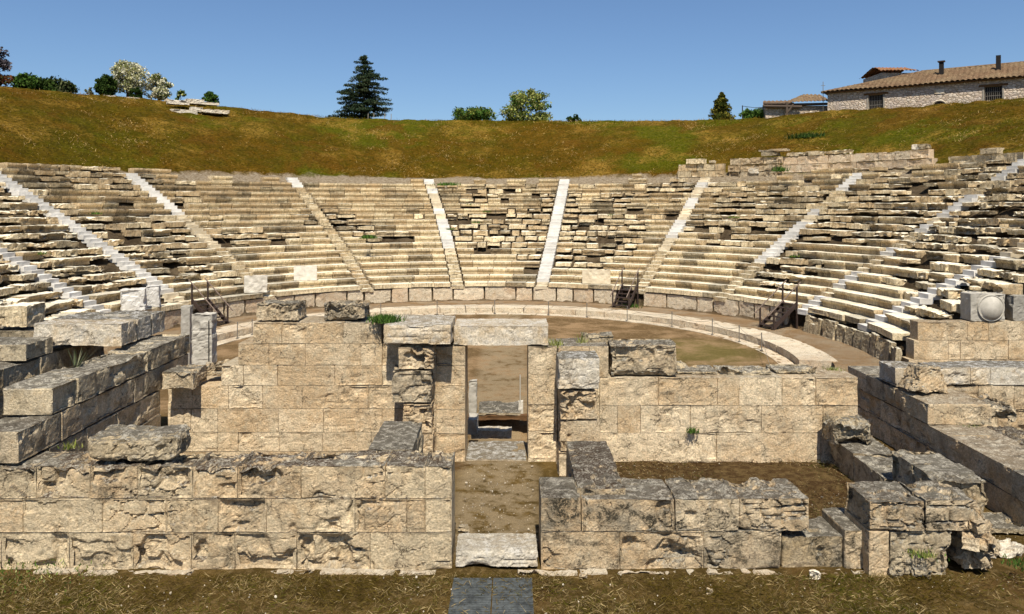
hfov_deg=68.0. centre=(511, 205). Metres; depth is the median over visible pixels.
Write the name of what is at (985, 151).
stone block
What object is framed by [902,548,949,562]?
weed tuft
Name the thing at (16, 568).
weed tuft
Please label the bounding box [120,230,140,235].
seat slab
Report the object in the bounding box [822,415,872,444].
rough block
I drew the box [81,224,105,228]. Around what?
seat slab
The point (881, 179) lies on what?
seat slab
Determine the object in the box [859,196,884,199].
seat slab
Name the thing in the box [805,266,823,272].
seat slab
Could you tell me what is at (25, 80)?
shrub
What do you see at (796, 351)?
orchestra step
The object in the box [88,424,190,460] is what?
stone block
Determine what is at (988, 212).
seat slab
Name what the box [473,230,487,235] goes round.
seat slab
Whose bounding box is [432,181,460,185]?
weed tuft
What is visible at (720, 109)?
cone shrub
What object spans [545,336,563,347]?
weed tuft
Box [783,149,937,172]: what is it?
terrace wall
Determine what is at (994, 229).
seat slab
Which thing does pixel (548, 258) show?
stairway
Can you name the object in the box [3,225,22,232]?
seat slab
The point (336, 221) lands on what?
seat slab
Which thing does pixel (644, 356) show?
wall block
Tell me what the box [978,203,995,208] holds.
seat slab
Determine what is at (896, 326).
seating wedge
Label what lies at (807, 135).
weed tuft
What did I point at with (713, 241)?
seat slab
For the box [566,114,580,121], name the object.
shrub
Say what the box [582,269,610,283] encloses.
marble slab
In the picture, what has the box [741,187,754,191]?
seat slab
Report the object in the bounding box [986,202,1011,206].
seat slab
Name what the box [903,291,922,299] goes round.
seat slab
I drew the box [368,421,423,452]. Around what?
cross wall
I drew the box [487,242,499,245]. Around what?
seat slab
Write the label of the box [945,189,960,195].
seat slab
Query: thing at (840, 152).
stone block
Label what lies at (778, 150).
stone block
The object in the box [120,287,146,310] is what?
marble block
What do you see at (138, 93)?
round bush
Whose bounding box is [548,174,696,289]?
seating wedge
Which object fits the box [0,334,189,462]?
wing wall
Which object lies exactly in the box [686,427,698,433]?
weed tuft
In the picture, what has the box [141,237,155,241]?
seat slab
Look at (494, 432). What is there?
pit slab
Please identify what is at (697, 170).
terrace wall
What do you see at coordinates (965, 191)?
seat slab
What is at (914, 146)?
stone block
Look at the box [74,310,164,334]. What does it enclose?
stone block
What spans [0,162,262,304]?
seating wedge
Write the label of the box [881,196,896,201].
seat slab
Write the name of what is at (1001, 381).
side wall
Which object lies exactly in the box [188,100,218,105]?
slope slab
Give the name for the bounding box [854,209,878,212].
seat slab
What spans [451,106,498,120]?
shrub
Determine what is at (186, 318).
marble pillar
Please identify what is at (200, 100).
slope slab
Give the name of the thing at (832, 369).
weed tuft
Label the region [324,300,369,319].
wall block
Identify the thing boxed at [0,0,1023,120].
sky
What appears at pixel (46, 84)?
shrub
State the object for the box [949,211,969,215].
seat slab
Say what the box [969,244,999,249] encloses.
seat slab
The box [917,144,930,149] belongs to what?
stone block
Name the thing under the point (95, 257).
seat slab
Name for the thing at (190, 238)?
seat slab
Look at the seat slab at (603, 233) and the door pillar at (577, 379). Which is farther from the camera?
the seat slab at (603, 233)
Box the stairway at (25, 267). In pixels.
[0,248,110,311]
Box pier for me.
[0,326,33,336]
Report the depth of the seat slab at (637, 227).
53.85 m
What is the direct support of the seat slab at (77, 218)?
on the hillside
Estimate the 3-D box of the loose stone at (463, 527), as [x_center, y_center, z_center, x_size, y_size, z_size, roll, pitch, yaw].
[-0.964,6.448,15.245,0.242,0.110,0.181,0,0,0]
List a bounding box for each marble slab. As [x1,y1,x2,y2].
[244,275,266,292]
[294,265,316,280]
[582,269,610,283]
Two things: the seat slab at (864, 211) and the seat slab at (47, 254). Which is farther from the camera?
the seat slab at (864, 211)
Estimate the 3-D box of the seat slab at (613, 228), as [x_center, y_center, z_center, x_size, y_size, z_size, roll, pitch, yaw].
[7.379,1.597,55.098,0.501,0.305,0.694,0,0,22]
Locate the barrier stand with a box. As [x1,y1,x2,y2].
[518,375,522,413]
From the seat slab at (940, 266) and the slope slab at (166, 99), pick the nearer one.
the seat slab at (940, 266)
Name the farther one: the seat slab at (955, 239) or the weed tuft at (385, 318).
the seat slab at (955, 239)
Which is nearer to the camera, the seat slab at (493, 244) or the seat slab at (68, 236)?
the seat slab at (68, 236)
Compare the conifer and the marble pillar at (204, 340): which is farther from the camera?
the conifer
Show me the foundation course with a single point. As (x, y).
(328, 571)
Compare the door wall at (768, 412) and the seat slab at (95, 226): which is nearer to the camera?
the door wall at (768, 412)
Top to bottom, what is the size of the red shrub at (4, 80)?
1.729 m
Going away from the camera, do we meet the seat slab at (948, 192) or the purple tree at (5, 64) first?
the seat slab at (948, 192)
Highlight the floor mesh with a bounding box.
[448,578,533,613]
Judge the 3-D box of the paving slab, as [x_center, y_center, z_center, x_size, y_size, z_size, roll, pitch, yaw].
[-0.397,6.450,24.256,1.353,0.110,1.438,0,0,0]
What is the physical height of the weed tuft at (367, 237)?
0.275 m
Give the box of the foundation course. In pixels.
[33,567,931,575]
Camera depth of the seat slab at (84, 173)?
48.44 m
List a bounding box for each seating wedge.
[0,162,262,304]
[0,182,182,311]
[0,260,91,319]
[128,168,359,297]
[302,179,449,288]
[437,179,558,287]
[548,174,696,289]
[645,168,860,297]
[727,160,1011,309]
[808,165,1023,323]
[867,249,1023,339]
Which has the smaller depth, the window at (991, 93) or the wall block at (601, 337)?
the wall block at (601, 337)
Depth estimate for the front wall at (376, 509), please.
13.67 m
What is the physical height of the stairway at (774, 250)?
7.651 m
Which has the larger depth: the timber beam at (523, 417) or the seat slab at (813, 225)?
the seat slab at (813, 225)
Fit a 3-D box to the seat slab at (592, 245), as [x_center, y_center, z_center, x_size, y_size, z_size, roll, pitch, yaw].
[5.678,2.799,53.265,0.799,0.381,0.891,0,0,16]
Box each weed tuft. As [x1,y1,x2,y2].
[0,558,104,598]
[57,440,82,450]
[64,348,97,367]
[359,235,376,238]
[366,312,406,324]
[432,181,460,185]
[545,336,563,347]
[573,333,589,342]
[619,303,642,308]
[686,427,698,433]
[771,166,789,171]
[784,131,824,138]
[823,365,844,371]
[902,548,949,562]
[1001,553,1023,571]
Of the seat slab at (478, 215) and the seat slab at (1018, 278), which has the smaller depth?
the seat slab at (1018, 278)
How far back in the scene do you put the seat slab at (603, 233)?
54.38 m
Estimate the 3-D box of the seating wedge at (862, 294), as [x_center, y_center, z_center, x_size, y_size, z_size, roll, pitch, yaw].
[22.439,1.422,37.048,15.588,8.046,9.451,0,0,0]
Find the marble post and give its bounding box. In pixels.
[468,379,476,412]
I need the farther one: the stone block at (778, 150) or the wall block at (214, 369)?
the stone block at (778, 150)
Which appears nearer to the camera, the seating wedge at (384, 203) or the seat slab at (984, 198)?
the seat slab at (984, 198)
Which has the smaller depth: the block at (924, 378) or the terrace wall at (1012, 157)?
the block at (924, 378)
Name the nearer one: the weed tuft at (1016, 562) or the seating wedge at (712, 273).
the weed tuft at (1016, 562)
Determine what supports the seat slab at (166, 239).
on the hillside
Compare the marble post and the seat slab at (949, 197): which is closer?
the marble post
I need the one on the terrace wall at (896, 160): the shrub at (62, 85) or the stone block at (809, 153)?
the stone block at (809, 153)
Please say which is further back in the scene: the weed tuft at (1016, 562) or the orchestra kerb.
the orchestra kerb
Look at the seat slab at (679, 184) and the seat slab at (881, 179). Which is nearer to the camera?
the seat slab at (881, 179)
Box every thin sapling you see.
[84,87,93,94]
[175,89,186,99]
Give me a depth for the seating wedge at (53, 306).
33.12 m
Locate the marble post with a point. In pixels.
(472, 396)
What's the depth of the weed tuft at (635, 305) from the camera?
46.39 m
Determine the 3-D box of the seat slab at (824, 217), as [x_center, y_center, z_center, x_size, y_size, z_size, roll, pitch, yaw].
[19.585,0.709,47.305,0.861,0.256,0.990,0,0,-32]
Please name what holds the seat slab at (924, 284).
on the hillside
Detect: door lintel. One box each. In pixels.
[383,314,455,344]
[454,318,547,345]
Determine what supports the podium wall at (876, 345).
on the hillside
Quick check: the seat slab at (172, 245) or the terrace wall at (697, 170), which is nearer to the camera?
the seat slab at (172, 245)
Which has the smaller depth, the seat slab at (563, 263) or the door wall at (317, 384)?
the door wall at (317, 384)
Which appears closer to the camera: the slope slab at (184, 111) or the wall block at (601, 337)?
the wall block at (601, 337)
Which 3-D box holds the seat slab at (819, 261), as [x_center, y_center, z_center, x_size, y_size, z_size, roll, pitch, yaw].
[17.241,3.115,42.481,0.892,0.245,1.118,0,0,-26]
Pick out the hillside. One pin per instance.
(648, 144)
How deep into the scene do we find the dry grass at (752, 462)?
18.26 m
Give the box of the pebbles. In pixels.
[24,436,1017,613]
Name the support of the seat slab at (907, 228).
on the hillside
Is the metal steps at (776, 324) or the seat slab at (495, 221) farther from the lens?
the seat slab at (495, 221)
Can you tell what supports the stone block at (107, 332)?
on the wing wall at (51, 410)
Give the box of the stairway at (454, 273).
[423,179,463,288]
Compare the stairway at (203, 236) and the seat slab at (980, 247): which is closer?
the seat slab at (980, 247)
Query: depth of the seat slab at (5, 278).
33.02 m
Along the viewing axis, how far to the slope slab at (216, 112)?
67.57 m
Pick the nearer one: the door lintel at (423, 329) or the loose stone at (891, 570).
the loose stone at (891, 570)
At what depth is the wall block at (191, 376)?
18.82 m
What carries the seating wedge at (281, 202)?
on the hillside
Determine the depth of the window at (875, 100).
68.81 m
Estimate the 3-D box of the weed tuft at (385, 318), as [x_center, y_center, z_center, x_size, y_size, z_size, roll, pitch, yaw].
[-3.231,2.818,19.257,1.052,0.220,0.888,0,0,-40]
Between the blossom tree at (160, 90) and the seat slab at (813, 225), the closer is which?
the seat slab at (813, 225)
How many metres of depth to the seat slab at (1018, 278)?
29.36 m
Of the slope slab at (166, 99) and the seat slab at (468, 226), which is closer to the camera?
the seat slab at (468, 226)
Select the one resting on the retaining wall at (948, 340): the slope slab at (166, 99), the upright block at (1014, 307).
the upright block at (1014, 307)
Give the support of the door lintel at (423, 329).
on the door wall at (317, 384)
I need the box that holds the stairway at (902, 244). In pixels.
[798,159,1023,314]
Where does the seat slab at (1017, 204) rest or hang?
on the hillside
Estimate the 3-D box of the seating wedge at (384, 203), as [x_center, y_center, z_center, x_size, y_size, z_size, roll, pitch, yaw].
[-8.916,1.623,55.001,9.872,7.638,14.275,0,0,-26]
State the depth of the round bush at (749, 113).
73.78 m
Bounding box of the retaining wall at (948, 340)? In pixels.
[901,319,1023,363]
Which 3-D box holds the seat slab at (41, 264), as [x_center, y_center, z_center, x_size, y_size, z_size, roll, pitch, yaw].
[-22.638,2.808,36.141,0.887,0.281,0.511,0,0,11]
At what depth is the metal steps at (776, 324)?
38.32 m
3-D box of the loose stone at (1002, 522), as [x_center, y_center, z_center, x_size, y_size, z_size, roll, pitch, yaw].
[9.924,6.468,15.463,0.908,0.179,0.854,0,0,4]
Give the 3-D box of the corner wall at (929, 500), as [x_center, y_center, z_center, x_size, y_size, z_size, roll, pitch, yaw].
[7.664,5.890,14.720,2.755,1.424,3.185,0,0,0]
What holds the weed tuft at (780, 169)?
on the hillside
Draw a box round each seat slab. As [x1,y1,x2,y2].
[0,196,24,199]
[0,218,19,222]
[0,243,28,250]
[0,274,9,282]
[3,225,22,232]
[9,274,33,280]
[30,262,47,267]
[42,250,65,256]
[43,251,53,256]
[44,270,60,276]
[49,203,76,208]
[63,232,77,239]
[66,241,78,247]
[70,217,86,220]
[77,171,89,176]
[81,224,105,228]
[83,255,110,259]
[88,265,103,271]
[92,232,107,237]
[109,278,146,286]
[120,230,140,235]
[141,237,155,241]
[143,252,153,255]
[146,268,169,273]
[150,236,174,241]
[160,243,182,248]
[182,243,189,247]
[185,236,198,240]
[189,265,212,270]
[199,273,216,279]
[330,220,347,223]
[459,224,477,227]
[469,214,486,217]
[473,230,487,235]
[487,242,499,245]
[493,219,503,223]
[512,230,519,235]
[528,226,547,229]
[555,262,572,265]
[562,219,577,222]
[562,225,570,229]
[573,236,588,239]
[575,256,586,259]
[587,243,598,248]
[590,225,597,229]
[597,226,608,229]
[598,231,608,235]
[609,226,617,229]
[625,214,637,218]
[629,226,645,228]
[652,215,665,219]
[670,183,683,185]
[676,188,693,190]
[707,239,723,242]
[716,208,735,211]
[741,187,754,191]
[749,235,757,239]
[756,271,775,276]
[765,228,788,230]
[766,257,779,264]
[780,257,807,264]
[803,237,831,240]
[805,223,826,227]
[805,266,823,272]
[808,259,826,263]
[815,215,836,218]
[819,209,835,213]
[845,191,857,194]
[849,202,873,208]
[851,231,874,236]
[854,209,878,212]
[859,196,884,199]
[874,178,888,182]
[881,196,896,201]
[889,184,912,187]
[896,225,919,230]
[897,196,914,200]
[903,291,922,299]
[915,281,935,289]
[916,307,944,317]
[917,271,930,278]
[930,261,964,271]
[936,287,964,298]
[942,196,954,199]
[944,236,971,242]
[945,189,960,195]
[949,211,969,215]
[960,188,975,194]
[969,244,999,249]
[970,210,998,214]
[977,196,999,200]
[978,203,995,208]
[985,227,1019,232]
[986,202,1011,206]
[991,247,1007,252]
[992,194,1021,200]
[994,180,1018,187]
[1001,202,1023,206]
[1006,229,1023,234]
[1009,238,1023,246]
[1012,274,1023,282]
[1013,211,1023,215]
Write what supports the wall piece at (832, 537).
on the ground at (496, 371)
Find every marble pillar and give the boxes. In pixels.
[181,305,193,364]
[191,312,216,375]
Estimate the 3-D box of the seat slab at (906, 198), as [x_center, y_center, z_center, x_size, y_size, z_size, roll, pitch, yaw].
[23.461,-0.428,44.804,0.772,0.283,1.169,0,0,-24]
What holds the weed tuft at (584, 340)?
on the door wall at (768, 412)
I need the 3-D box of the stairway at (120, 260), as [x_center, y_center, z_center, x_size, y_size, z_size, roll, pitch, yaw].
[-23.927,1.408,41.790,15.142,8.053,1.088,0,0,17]
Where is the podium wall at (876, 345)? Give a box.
[164,286,901,360]
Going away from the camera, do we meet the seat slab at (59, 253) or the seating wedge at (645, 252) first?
the seat slab at (59, 253)
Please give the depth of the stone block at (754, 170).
57.25 m
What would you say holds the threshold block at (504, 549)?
on the ground at (496, 371)
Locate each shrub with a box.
[0,74,14,86]
[8,72,39,88]
[33,77,57,90]
[48,75,79,93]
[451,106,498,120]
[499,88,552,120]
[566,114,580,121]
[708,91,735,119]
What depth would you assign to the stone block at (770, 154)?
56.47 m
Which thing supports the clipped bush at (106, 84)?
on the hillside
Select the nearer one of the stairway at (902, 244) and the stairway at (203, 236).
the stairway at (902, 244)
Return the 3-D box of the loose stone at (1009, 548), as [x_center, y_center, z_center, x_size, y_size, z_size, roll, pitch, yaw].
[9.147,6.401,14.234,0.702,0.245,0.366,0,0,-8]
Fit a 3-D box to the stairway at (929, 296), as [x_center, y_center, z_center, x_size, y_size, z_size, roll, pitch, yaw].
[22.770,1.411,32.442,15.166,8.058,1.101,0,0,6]
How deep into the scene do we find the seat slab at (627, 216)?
55.80 m
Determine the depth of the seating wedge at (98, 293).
38.27 m
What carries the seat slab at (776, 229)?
on the hillside
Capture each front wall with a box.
[0,450,454,569]
[539,441,808,569]
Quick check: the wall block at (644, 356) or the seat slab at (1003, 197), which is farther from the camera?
the seat slab at (1003, 197)
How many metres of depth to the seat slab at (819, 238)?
44.78 m
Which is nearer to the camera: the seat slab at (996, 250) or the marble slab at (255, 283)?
the seat slab at (996, 250)
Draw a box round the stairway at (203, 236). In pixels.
[121,173,274,299]
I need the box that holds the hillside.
[0,86,1023,371]
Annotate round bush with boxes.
[128,87,142,97]
[202,91,219,103]
[739,107,763,117]
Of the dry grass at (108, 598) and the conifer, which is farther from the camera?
the conifer
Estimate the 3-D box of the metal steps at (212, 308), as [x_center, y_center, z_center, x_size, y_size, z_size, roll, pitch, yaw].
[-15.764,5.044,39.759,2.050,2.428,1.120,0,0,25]
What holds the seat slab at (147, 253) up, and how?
on the hillside
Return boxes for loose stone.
[458,524,468,530]
[809,570,820,578]
[888,566,903,577]
[911,567,931,578]
[983,512,1023,534]
[983,538,1023,557]
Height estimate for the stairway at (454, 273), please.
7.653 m
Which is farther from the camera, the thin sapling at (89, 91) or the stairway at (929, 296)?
the thin sapling at (89, 91)
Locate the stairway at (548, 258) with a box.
[535,179,569,288]
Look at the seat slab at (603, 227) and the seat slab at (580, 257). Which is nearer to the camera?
the seat slab at (580, 257)
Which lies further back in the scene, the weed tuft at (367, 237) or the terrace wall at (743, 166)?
the terrace wall at (743, 166)
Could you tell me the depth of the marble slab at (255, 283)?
43.52 m
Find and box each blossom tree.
[109,59,153,97]
[143,72,173,99]
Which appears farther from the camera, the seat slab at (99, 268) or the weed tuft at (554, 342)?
the seat slab at (99, 268)
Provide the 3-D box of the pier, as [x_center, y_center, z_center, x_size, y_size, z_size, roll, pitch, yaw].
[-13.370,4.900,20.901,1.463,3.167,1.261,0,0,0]
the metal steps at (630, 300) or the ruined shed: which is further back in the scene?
the ruined shed
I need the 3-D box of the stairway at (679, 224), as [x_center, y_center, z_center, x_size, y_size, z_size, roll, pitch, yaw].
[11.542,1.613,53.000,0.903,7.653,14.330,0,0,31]
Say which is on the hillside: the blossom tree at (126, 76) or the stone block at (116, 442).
the blossom tree at (126, 76)
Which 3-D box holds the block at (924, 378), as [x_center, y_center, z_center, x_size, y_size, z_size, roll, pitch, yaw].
[10.801,4.540,19.939,1.071,0.782,0.665,0,0,-12]
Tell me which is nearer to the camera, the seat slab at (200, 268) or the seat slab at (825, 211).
the seat slab at (200, 268)
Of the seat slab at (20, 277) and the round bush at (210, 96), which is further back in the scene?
the round bush at (210, 96)
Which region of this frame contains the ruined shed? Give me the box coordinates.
[758,94,827,117]
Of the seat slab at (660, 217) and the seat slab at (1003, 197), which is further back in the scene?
the seat slab at (660, 217)
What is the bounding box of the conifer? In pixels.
[325,55,392,118]
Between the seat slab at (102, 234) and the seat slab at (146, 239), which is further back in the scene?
the seat slab at (146, 239)
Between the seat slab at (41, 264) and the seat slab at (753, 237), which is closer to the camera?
the seat slab at (41, 264)
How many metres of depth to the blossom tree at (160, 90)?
70.52 m
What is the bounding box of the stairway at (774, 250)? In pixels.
[714,173,862,301]
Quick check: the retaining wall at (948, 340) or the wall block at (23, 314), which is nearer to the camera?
the wall block at (23, 314)
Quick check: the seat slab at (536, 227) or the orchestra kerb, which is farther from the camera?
the seat slab at (536, 227)
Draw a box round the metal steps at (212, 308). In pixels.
[188,278,232,323]
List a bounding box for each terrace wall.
[678,164,725,177]
[728,156,783,176]
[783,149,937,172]
[948,152,1023,162]
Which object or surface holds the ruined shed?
on the hillside
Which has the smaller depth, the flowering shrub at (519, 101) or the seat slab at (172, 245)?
the seat slab at (172, 245)
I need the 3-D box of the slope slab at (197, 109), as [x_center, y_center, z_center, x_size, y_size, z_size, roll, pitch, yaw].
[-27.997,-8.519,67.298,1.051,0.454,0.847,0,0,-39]
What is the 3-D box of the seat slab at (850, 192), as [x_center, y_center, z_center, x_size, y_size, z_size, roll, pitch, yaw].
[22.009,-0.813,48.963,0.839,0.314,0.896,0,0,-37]
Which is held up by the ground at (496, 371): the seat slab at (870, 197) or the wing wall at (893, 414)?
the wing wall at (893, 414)
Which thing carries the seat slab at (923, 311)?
on the hillside
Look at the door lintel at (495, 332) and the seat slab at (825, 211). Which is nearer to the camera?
the door lintel at (495, 332)
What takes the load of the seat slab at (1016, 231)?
on the hillside
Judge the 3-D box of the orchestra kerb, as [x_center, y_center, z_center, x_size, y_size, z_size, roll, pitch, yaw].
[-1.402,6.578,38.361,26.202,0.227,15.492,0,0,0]
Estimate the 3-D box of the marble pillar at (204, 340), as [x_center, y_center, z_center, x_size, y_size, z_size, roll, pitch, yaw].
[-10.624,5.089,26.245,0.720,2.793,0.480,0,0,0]
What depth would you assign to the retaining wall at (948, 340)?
28.77 m
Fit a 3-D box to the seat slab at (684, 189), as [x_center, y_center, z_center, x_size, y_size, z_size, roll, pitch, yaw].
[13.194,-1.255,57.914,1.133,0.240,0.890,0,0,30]
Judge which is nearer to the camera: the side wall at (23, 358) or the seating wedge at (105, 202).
the side wall at (23, 358)
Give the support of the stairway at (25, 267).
on the hillside
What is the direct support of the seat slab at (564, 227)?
on the hillside
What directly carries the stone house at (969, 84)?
on the hillside
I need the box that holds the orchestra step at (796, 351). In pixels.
[216,304,837,366]
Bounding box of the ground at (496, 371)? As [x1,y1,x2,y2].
[0,305,1023,613]
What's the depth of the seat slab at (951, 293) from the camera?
31.44 m
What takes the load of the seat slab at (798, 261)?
on the hillside
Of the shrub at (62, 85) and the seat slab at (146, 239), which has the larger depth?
the shrub at (62, 85)
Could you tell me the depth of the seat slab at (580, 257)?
51.79 m
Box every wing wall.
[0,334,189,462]
[848,361,1023,524]
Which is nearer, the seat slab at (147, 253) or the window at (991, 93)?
the seat slab at (147, 253)
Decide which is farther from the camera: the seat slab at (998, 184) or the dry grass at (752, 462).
the seat slab at (998, 184)
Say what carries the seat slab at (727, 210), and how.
on the hillside
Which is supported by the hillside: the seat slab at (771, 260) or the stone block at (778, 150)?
the seat slab at (771, 260)
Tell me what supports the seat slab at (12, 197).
on the hillside
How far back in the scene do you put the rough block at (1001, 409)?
18.85 m
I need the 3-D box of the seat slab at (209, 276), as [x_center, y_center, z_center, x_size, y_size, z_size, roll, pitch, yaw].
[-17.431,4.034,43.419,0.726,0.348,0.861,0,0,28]
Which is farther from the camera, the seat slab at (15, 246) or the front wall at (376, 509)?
the seat slab at (15, 246)
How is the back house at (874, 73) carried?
on the hillside
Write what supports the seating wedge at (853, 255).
on the hillside
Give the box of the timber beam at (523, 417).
[468,413,526,420]
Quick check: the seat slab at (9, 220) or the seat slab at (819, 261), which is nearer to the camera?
the seat slab at (9, 220)
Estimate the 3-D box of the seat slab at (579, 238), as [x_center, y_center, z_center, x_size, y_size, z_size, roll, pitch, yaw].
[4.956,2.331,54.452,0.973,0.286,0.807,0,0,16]
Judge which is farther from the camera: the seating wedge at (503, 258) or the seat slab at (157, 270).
the seating wedge at (503, 258)
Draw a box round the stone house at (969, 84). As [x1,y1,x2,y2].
[821,55,1023,109]
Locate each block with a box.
[0,302,45,326]
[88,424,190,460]
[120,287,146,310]
[146,285,160,306]
[162,364,206,389]
[206,359,229,375]
[256,300,306,320]
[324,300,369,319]
[456,533,537,566]
[468,413,478,434]
[580,331,612,365]
[608,339,676,374]
[686,159,706,163]
[748,167,759,172]
[758,148,789,151]
[761,152,780,155]
[786,151,823,156]
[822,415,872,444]
[824,149,853,154]
[898,364,948,393]
[912,144,919,149]
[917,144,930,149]
[945,392,1017,423]
[960,292,1004,321]
[980,148,1004,154]
[1004,294,1023,320]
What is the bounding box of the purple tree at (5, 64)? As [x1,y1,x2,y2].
[0,46,12,77]
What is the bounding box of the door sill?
[466,441,525,460]
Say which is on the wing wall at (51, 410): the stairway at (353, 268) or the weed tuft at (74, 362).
the weed tuft at (74, 362)
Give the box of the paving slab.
[478,401,520,414]
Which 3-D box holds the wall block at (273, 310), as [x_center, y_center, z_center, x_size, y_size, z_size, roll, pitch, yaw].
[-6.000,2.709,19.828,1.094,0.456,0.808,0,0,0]
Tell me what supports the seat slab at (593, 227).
on the hillside
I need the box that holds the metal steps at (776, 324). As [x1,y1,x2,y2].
[754,280,800,329]
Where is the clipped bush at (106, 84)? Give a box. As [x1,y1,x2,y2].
[93,74,117,95]
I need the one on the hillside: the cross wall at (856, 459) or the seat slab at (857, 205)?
the seat slab at (857, 205)
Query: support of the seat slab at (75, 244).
on the hillside
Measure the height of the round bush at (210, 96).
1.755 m
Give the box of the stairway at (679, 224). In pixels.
[635,177,711,293]
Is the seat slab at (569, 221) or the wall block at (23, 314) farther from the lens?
the seat slab at (569, 221)
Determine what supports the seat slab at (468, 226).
on the hillside
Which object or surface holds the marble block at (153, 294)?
on the seating wedge at (98, 293)
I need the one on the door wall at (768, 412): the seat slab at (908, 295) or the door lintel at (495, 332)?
the door lintel at (495, 332)
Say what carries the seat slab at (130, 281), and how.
on the hillside
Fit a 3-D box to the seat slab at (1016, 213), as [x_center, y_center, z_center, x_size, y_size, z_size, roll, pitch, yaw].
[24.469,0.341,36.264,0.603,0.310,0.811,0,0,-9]
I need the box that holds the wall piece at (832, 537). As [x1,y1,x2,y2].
[780,507,862,568]
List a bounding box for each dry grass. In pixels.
[0,565,1023,613]
[614,458,854,518]
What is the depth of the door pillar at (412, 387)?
18.68 m
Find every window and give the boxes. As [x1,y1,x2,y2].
[864,92,887,108]
[979,83,1007,100]
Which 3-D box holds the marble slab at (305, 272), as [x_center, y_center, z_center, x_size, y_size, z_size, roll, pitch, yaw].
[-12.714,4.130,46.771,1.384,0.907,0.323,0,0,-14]
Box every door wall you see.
[168,316,467,461]
[527,338,857,462]
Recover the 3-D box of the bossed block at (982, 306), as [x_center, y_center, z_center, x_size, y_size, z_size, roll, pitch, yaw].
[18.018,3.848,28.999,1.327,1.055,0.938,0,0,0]
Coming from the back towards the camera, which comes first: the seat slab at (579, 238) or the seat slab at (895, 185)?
the seat slab at (579, 238)
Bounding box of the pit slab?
[471,426,511,438]
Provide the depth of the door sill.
19.99 m
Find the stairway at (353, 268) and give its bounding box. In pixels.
[285,177,372,291]
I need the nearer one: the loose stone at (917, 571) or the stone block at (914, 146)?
the loose stone at (917, 571)
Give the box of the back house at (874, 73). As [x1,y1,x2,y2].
[859,67,918,82]
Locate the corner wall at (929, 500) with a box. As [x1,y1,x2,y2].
[844,449,1000,576]
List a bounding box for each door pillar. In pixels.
[391,344,436,452]
[555,351,599,475]
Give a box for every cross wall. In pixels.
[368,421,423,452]
[828,436,892,481]
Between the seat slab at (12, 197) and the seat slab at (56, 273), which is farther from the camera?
the seat slab at (12, 197)
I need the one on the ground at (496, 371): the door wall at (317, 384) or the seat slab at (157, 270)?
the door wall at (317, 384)
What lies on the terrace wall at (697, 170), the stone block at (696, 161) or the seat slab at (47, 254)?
the stone block at (696, 161)
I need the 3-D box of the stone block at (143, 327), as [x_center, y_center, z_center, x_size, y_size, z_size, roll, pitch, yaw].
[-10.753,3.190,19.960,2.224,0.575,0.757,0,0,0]
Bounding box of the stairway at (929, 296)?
[858,243,1023,331]
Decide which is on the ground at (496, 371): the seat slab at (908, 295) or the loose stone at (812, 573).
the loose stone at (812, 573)
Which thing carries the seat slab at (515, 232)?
on the seating wedge at (503, 258)
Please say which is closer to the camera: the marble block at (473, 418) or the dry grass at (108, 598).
the dry grass at (108, 598)
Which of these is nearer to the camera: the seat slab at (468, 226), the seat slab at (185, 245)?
the seat slab at (185, 245)
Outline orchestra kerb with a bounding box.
[192,312,792,363]
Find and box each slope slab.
[164,98,191,101]
[166,101,188,105]
[170,109,197,114]
[185,98,203,101]
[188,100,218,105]
[189,107,202,111]
[199,109,229,114]
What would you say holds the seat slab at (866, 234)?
on the hillside
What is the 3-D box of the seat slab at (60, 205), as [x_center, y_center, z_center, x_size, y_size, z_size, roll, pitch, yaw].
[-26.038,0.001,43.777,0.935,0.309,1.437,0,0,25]
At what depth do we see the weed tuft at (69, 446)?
14.39 m
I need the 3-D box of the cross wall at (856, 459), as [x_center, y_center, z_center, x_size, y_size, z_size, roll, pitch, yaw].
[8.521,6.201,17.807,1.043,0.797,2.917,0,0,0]
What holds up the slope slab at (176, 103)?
on the hillside
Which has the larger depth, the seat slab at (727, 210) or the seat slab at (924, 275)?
the seat slab at (727, 210)
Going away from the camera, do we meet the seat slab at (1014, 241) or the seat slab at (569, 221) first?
the seat slab at (1014, 241)
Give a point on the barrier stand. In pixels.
(520, 404)
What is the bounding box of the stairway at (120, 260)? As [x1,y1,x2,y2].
[0,171,195,308]
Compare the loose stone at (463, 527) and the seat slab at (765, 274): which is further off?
the seat slab at (765, 274)
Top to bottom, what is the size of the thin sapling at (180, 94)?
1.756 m
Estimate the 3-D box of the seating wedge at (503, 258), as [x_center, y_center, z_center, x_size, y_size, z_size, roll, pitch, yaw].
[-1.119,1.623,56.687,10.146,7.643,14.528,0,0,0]
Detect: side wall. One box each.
[0,337,104,418]
[918,360,1023,429]
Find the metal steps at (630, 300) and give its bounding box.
[610,267,639,308]
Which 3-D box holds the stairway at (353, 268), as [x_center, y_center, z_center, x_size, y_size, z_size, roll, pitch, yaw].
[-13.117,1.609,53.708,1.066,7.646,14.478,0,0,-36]
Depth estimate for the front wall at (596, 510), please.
13.67 m

